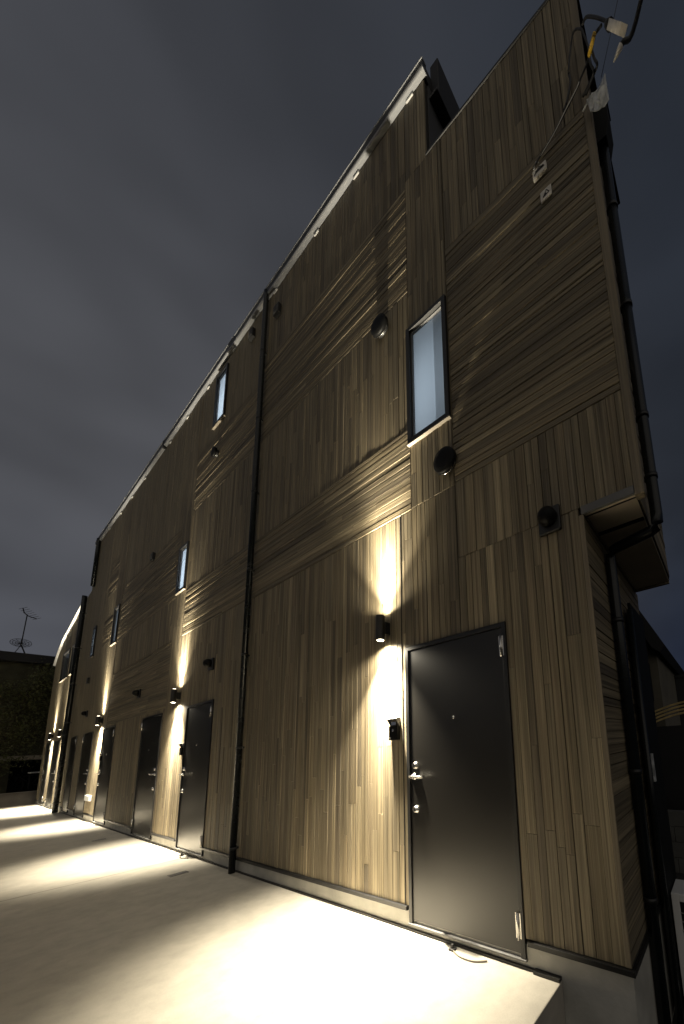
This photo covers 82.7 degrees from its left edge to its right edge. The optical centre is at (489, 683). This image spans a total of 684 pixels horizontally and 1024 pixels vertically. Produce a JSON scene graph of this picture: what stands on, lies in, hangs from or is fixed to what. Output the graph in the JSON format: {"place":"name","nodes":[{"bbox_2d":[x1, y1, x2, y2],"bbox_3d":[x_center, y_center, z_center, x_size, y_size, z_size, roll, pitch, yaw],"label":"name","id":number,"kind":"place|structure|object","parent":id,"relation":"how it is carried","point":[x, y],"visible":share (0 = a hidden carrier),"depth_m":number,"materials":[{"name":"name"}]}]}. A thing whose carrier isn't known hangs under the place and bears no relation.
{"place":"outdoors","nodes":[
{"label":"outdoors","id":0,"kind":"place"},
{"bbox_2d":[0,791,36,807],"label":"garden wall","id":1,"kind":"structure","parent":0,"point":[17,799],"depth_m":13.85,"materials":[{"name":"grey concrete"}]},
{"bbox_2d":[0,651,54,793],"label":"neighbour house","id":2,"kind":"structure","parent":0,"point":[14,666],"depth_m":15.06,"materials":[{"name":"paint"}]},
{"bbox_2d":[9,607,38,652],"bbox_3d":[-20.242,-2.280,15.555,0.858,2.224,0.546,3,-11,-34],"label":"aerial mast","id":3,"kind":"object","parent":2,"relation":"on","point":[21,643],"visible":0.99,"depth_m":15.46,"materials":[{"name":"grey metal"}]},
{"bbox_2d":[27,772,39,790],"bbox_3d":[-19.284,4.201,15.135,0.200,0.860,0.530,-9,-11,33],"label":"white rail","id":4,"kind":"object","parent":2,"relation":"on","point":[29,779],"visible":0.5,"depth_m":14.98,"materials":[{"name":"metal"}]},
{"bbox_2d":[0,804,565,1023],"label":"terrace","id":5,"kind":"structure","parent":0,"point":[114,927],"depth_m":2.41,"materials":[{"name":"concrete"}]},
{"bbox_2d":[167,871,187,876],"bbox_3d":[-3.626,2.219,4.143,0.110,0.006,0.170,-9,-11,33],"label":"drain grate","id":6,"kind":"object","parent":5,"relation":"on","point":[176,874],"visible":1,"depth_m":4.14,"materials":[{"name":"black metal"}]},
{"bbox_2d":[448,943,486,961],"bbox_3d":[-0.147,1.695,2.230,0.294,0.038,0.064,-10,-12,36],"label":"door stop","id":7,"kind":"object","parent":5,"relation":"on","point":[452,948],"depth_m":2.23,"materials":[{"name":"silver metal"}]},
{"bbox_2d":[0,0,683,670],"label":"sky","id":8,"kind":"structure","parent":0,"point":[161,161],"materials":[{"name":"grey"}]},
{"bbox_2d":[613,0,642,61],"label":"overhead line","id":9,"kind":"object","parent":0,"point":[626,40],"visible":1,"depth_m":2.03,"materials":[{"name":"black plastic"}]},
{"bbox_2d":[655,701,683,721],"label":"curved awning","id":10,"kind":"object","parent":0,"point":[663,711],"visible":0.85,"depth_m":6.86,"materials":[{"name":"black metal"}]},
{"bbox_2d":[668,810,683,873],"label":"block wall","id":11,"kind":"structure","parent":0,"point":[676,820],"depth_m":4.82,"materials":[{"name":"grey concrete"}]},
{"bbox_2d":[672,873,683,1023],"bbox_3d":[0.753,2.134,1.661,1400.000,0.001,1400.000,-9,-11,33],"label":"ground","id":12,"kind":"structure","parent":0,"point":[680,876],"depth_m":2.44,"materials":[{"name":"concrete"}]},
{"bbox_2d":[0,657,55,779],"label":"garden tree","id":13,"kind":"object","parent":12,"relation":"on","point":[34,689],"visible":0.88,"depth_m":14.62,"materials":[{"name":"green plant"}]},
{"bbox_2d":[35,591,91,812],"bbox_3d":[-13.410,1.224,13.627,5.298,7.220,4.068,-9,-11,33],"label":"wooden annex","id":14,"kind":"object","parent":12,"relation":"on","point":[63,661],"visible":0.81,"depth_m":12.07,"materials":[{"name":"wood"}]},
{"bbox_2d":[39,744,49,803],"bbox_3d":[-15.517,3.143,12.380,0.846,2.010,0.089,-9,-11,33],"label":"door","id":15,"kind":"structure","parent":14,"relation":"in","point":[48,746],"depth_m":12.42,"materials":[{"name":"brown metal"}]},
{"bbox_2d":[47,733,53,739],"bbox_3d":[-15.031,1.821,12.178,0.078,0.228,0.122,-9,-11,33],"label":"wall lamp","id":16,"kind":"object","parent":14,"relation":"attached to","point":[50,735],"visible":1,"depth_m":12.15,"materials":[{"name":"metal"}]},
{"bbox_2d":[45,742,58,805],"bbox_3d":[-14.202,2.930,11.528,0.946,2.010,0.089,-9,-11,33],"label":"door","id":17,"kind":"structure","parent":14,"relation":"in","point":[55,746],"depth_m":11.56,"materials":[{"name":"brown metal"}]},
{"bbox_2d":[57,730,62,736],"bbox_3d":[-13.493,1.571,11.182,0.078,0.228,0.122,-9,-11,33],"label":"wall lamp","id":18,"kind":"object","parent":14,"relation":"attached to","point":[59,733],"visible":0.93,"depth_m":11.14,"materials":[{"name":"metal"}]},
{"bbox_2d":[59,648,70,682],"bbox_3d":[-14.795,-0.616,12.411,1.312,1.044,0.062,-9,-11,33],"label":"window","id":19,"kind":"structure","parent":14,"relation":"in","point":[66,656],"depth_m":12.53,"materials":[{"name":"black glass"}]},
{"bbox_2d":[51,595,87,812],"bbox_3d":[-12.627,0.471,10.728,0.125,6.568,0.153,-9,-11,33],"label":"downpipe","id":20,"kind":"object","parent":14,"relation":"attached to","point":[64,741],"visible":1,"depth_m":10.65,"materials":[{"name":"black metal"}]},
{"bbox_2d":[68,644,74,675],"bbox_3d":[-13.734,-0.773,11.721,0.462,1.014,0.062,-9,-11,33],"label":"window","id":21,"kind":"structure","parent":14,"relation":"in","point":[72,653],"depth_m":11.79,"materials":[{"name":"black glass"}]},
{"bbox_2d":[61,0,674,1023],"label":"wooden apartment building","id":22,"kind":"structure","parent":12,"relation":"on","point":[483,806],"depth_m":3.02,"materials":[{"name":"brown wood"}]},
{"bbox_2d":[62,737,76,811],"bbox_3d":[-11.822,2.548,10.010,0.746,2.010,0.050,-9,-11,33],"label":"door","id":23,"kind":"structure","parent":22,"relation":"in","point":[68,778],"depth_m":10.01,"materials":[{"name":"brown metal"}]},
{"bbox_2d":[73,733,91,815],"bbox_3d":[-10.355,2.306,9.037,1.016,2.010,0.089,-9,-11,33],"label":"door","id":24,"kind":"structure","parent":22,"relation":"in","point":[87,738],"depth_m":9.06,"materials":[{"name":"brown metal"}]},
{"bbox_2d":[81,710,87,716],"bbox_3d":[-10.849,0.816,9.517,0.150,0.170,0.114,-9,-11,33],"label":"dome vent hood","id":25,"kind":"object","parent":22,"relation":"attached to","point":[84,713],"visible":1,"depth_m":9.50,"materials":[{"name":"black metal"}]},
{"bbox_2d":[84,795,91,800],"bbox_3d":[-9.498,2.715,8.406,0.480,0.124,0.044,-9,-11,33],"label":"meter cover","id":26,"kind":"object","parent":22,"relation":"attached to","point":[87,797],"visible":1,"depth_m":8.34,"materials":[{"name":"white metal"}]},
{"bbox_2d":[90,625,97,657],"bbox_3d":[-11.226,-1.174,10.097,0.332,0.904,0.062,-9,-11,33],"label":"window","id":27,"kind":"structure","parent":22,"relation":"in","point":[95,628],"depth_m":10.06,"materials":[{"name":"grey glass"}]},
{"bbox_2d":[90,538,100,586],"bbox_3d":[-12.203,-3.761,11.025,0.105,1.580,0.108,-9,-11,33],"label":"downpipe","id":28,"kind":"object","parent":22,"relation":"attached to","point":[95,563],"visible":0.99,"depth_m":10.99,"materials":[{"name":"black metal"}]},
{"bbox_2d":[95,716,102,725],"bbox_3d":[-9.293,0.891,8.462,0.078,0.228,0.122,-9,-11,33],"label":"wall lamp","id":29,"kind":"object","parent":22,"relation":"attached to","point":[98,720],"visible":1,"depth_m":8.43,"materials":[{"name":"metal"}]},
{"bbox_2d":[94,727,114,822],"bbox_3d":[-8.564,2.016,7.877,0.966,2.010,0.089,-9,-11,33],"label":"door","id":30,"kind":"structure","parent":22,"relation":"in","point":[99,812],"depth_m":7.90,"materials":[{"name":"brown metal"}]},
{"bbox_2d":[110,604,120,645],"bbox_3d":[-9.252,-1.440,8.811,0.492,0.994,0.062,-9,-11,33],"label":"window","id":31,"kind":"structure","parent":22,"relation":"in","point":[114,631],"depth_m":8.87,"materials":[{"name":"grey glass"}]},
{"bbox_2d":[132,689,140,697],"bbox_3d":[-6.947,0.199,6.989,0.150,0.170,0.114,-9,-11,33],"label":"dome vent hood","id":32,"kind":"object","parent":22,"relation":"attached to","point":[137,693],"visible":1,"depth_m":6.97,"materials":[{"name":"black metal"}]},
{"bbox_2d":[130,716,160,836],"bbox_3d":[-6.072,1.612,6.263,1.036,2.010,0.089,-9,-11,33],"label":"door","id":33,"kind":"structure","parent":22,"relation":"in","point":[141,820],"depth_m":6.27,"materials":[{"name":"brown metal"}]},
{"bbox_2d":[150,552,155,561],"bbox_3d":[-7.115,-2.675,7.509,0.140,0.160,0.054,-9,-11,33],"label":"square vent","id":34,"kind":"object","parent":22,"relation":"attached to","point":[152,557],"visible":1,"depth_m":7.48,"materials":[{"name":"black metal"}]},
{"bbox_2d":[170,689,180,702],"bbox_3d":[-5.043,0.202,5.710,0.078,0.228,0.122,-9,-11,33],"label":"wall lamp","id":35,"kind":"object","parent":22,"relation":"attached to","point":[175,695],"visible":1,"depth_m":5.67,"materials":[{"name":"metal"}]},
{"bbox_2d":[178,743,183,754],"bbox_3d":[-4.706,1.004,5.425,0.108,0.182,0.051,-9,-11,33],"label":"intercom","id":36,"kind":"object","parent":22,"relation":"attached to","point":[181,745],"visible":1,"depth_m":5.41,"materials":[{"name":"black plastic"}]},
{"bbox_2d":[175,541,189,595],"bbox_3d":[-5.489,-2.057,6.375,0.442,0.909,0.062,-9,-11,33],"label":"window","id":37,"kind":"structure","parent":22,"relation":"in","point":[184,550],"depth_m":6.41,"materials":[{"name":"clear glass"}]},
{"bbox_2d":[177,703,211,852],"bbox_3d":[-4.229,1.313,5.069,0.931,2.010,0.089,-9,-11,33],"label":"door","id":38,"kind":"structure","parent":22,"relation":"in","point":[190,827],"depth_m":5.08,"materials":[{"name":"brown metal"}]},
{"bbox_2d":[203,658,214,670],"bbox_3d":[-4.054,-0.282,5.116,0.150,0.170,0.114,-9,-11,33],"label":"dome vent hood","id":39,"kind":"object","parent":22,"relation":"attached to","point":[209,663],"visible":1,"depth_m":5.10,"materials":[{"name":"black metal"}]},
{"bbox_2d":[211,446,218,457],"bbox_3d":[-4.617,-3.885,5.986,0.170,0.171,0.092,-9,-11,33],"label":"round vent cap","id":40,"kind":"object","parent":22,"relation":"attached to","point":[214,452],"visible":1,"depth_m":5.94,"materials":[{"name":"black metal"}]},
{"bbox_2d":[212,362,228,429],"bbox_3d":[-4.681,-5.008,6.217,0.472,1.064,0.062,-9,-11,33],"label":"window","id":41,"kind":"structure","parent":22,"relation":"in","point":[222,379],"depth_m":6.26,"materials":[{"name":"blue glass"}]},
{"bbox_2d":[228,289,268,873],"bbox_3d":[-3.167,-1.901,4.747,0.074,8.268,0.092,-9,-11,33],"label":"downpipe","id":42,"kind":"object","parent":22,"relation":"attached to","point":[234,847],"visible":1,"depth_m":4.58,"materials":[{"name":"black metal"}]},
{"bbox_2d":[248,326,255,341],"bbox_3d":[-3.779,-5.550,5.650,0.140,0.160,0.054,-9,-11,33],"label":"square vent","id":43,"kind":"object","parent":22,"relation":"attached to","point":[251,333],"visible":1,"depth_m":5.62,"materials":[{"name":"black metal"}]},
{"bbox_2d":[273,301,280,318],"bbox_3d":[-3.094,-5.436,5.177,0.140,0.160,0.054,-9,-11,33],"label":"square vent","id":44,"kind":"object","parent":22,"relation":"attached to","point":[276,310],"visible":1,"depth_m":5.15,"materials":[{"name":"black metal"}]},
{"bbox_2d":[371,313,387,338],"bbox_3d":[-1.104,-3.607,3.602,0.216,0.216,0.092,-9,-11,33],"label":"round vent cap","id":45,"kind":"object","parent":22,"relation":"attached to","point":[379,327],"visible":1,"depth_m":3.56,"materials":[{"name":"black metal"}]},
{"bbox_2d":[376,614,389,640],"bbox_3d":[-0.913,-0.468,3.035,0.078,0.228,0.122,-9,-11,33],"label":"wall lamp","id":46,"kind":"object","parent":22,"relation":"attached to","point":[382,629],"visible":1,"depth_m":2.99,"materials":[{"name":"metal"}]},
{"bbox_2d":[387,717,399,739],"bbox_3d":[-0.777,0.368,2.881,0.108,0.182,0.051,-9,-11,33],"label":"intercom","id":47,"kind":"object","parent":22,"relation":"attached to","point":[394,732],"visible":1,"depth_m":2.87,"materials":[{"name":"black plastic"}]},
{"bbox_2d":[405,294,451,446],"bbox_3d":[-0.547,-2.764,3.163,0.492,1.249,0.062,-9,-11,33],"label":"window","id":48,"kind":"structure","parent":22,"relation":"in","point":[427,353],"depth_m":3.18,"materials":[{"name":"blue glass"}]},
{"bbox_2d":[433,446,456,474],"bbox_3d":[-0.349,-1.782,2.861,0.216,0.216,0.092,-9,-11,33],"label":"round vent cap","id":49,"kind":"object","parent":22,"relation":"attached to","point":[444,462],"visible":1,"depth_m":2.81,"materials":[{"name":"black metal"}]},
{"bbox_2d":[408,628,521,952],"bbox_3d":[-0.239,0.667,2.485,0.906,2.010,0.089,-9,-11,33],"label":"door","id":50,"kind":"structure","parent":22,"relation":"in","point":[465,883],"depth_m":2.47,"materials":[{"name":"brown metal"}]},
{"bbox_2d":[533,160,546,182],"bbox_3d":[0.374,-3.865,2.663,0.110,0.144,0.033,-9,-11,33],"label":"junction box","id":51,"kind":"object","parent":22,"relation":"attached to","point":[539,171],"visible":1,"depth_m":2.65,"materials":[{"name":"white plastic"}]},
{"bbox_2d":[540,184,551,203],"bbox_3d":[0.416,-3.598,2.611,0.086,0.092,0.016,-9,-11,33],"label":"marker plate","id":52,"kind":"object","parent":22,"relation":"attached to","point":[545,193],"visible":1,"depth_m":2.60,"materials":[{"name":"white plastic"}]},
{"bbox_2d":[537,504,561,536],"bbox_3d":[0.365,-1.056,2.262,0.150,0.170,0.114,-9,-11,33],"label":"dome vent hood","id":53,"kind":"object","parent":22,"relation":"attached to","point":[549,519],"visible":1,"depth_m":2.25,"materials":[{"name":"black metal"}]},
{"bbox_2d":[533,14,627,168],"bbox_3d":[0.592,-4.246,2.484,0.133,0.839,0.754,4,-12,-38],"label":"service cable","id":54,"kind":"object","parent":22,"relation":"attached to","point":[614,26],"visible":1,"depth_m":2.39,"materials":[{"name":"rubber"}]},
{"bbox_2d":[582,74,608,111],"bbox_3d":[0.711,-3.907,2.388,0.058,0.218,0.185,4,-12,-39],"label":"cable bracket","id":55,"kind":"object","parent":22,"relation":"attached to","point":[598,99],"visible":1,"depth_m":2.36,"materials":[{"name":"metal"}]},
{"bbox_2d":[601,0,617,76],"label":"guy wire","id":56,"kind":"object","parent":22,"relation":"attached to","point":[608,42],"visible":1,"depth_m":2.45,"materials":[{"name":"black metal"}]},
{"bbox_2d":[593,102,671,1023],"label":"downpipe","id":57,"kind":"object","parent":22,"relation":"attached to","point":[602,125],"visible":0.86,"depth_m":2.32,"materials":[{"name":"black metal"}]},
{"bbox_2d":[626,603,683,1023],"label":"side gate","id":58,"kind":"structure","parent":22,"relation":"attached to","point":[659,810],"depth_m":2.63,"materials":[{"name":"black metal"}]},
{"bbox_2d":[639,610,683,726],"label":"gabled neighbour house","id":59,"kind":"structure","parent":12,"relation":"on","point":[664,667],"depth_m":7.56,"materials":[{"name":"metal"}]},
{"bbox_2d":[649,664,653,700],"bbox_3d":[3.322,-0.005,7.509,0.210,0.800,0.049,-9,-11,33],"label":"window","id":60,"kind":"structure","parent":59,"relation":"in","point":[649,664],"depth_m":7.44,"materials":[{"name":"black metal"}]},
{"bbox_2d":[671,879,683,993],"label":"outdoor unit","id":61,"kind":"object","parent":12,"relation":"on","point":[677,894],"visible":1,"depth_m":2.49,"materials":[{"name":"white metal"}]},
{"bbox_2d":[674,674,683,724],"bbox_3d":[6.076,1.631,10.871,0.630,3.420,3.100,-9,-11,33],"label":"distant house","id":62,"kind":"structure","parent":12,"relation":"on","point":[679,682],"depth_m":9.78,"materials":[{"name":"metal"}]}
]}

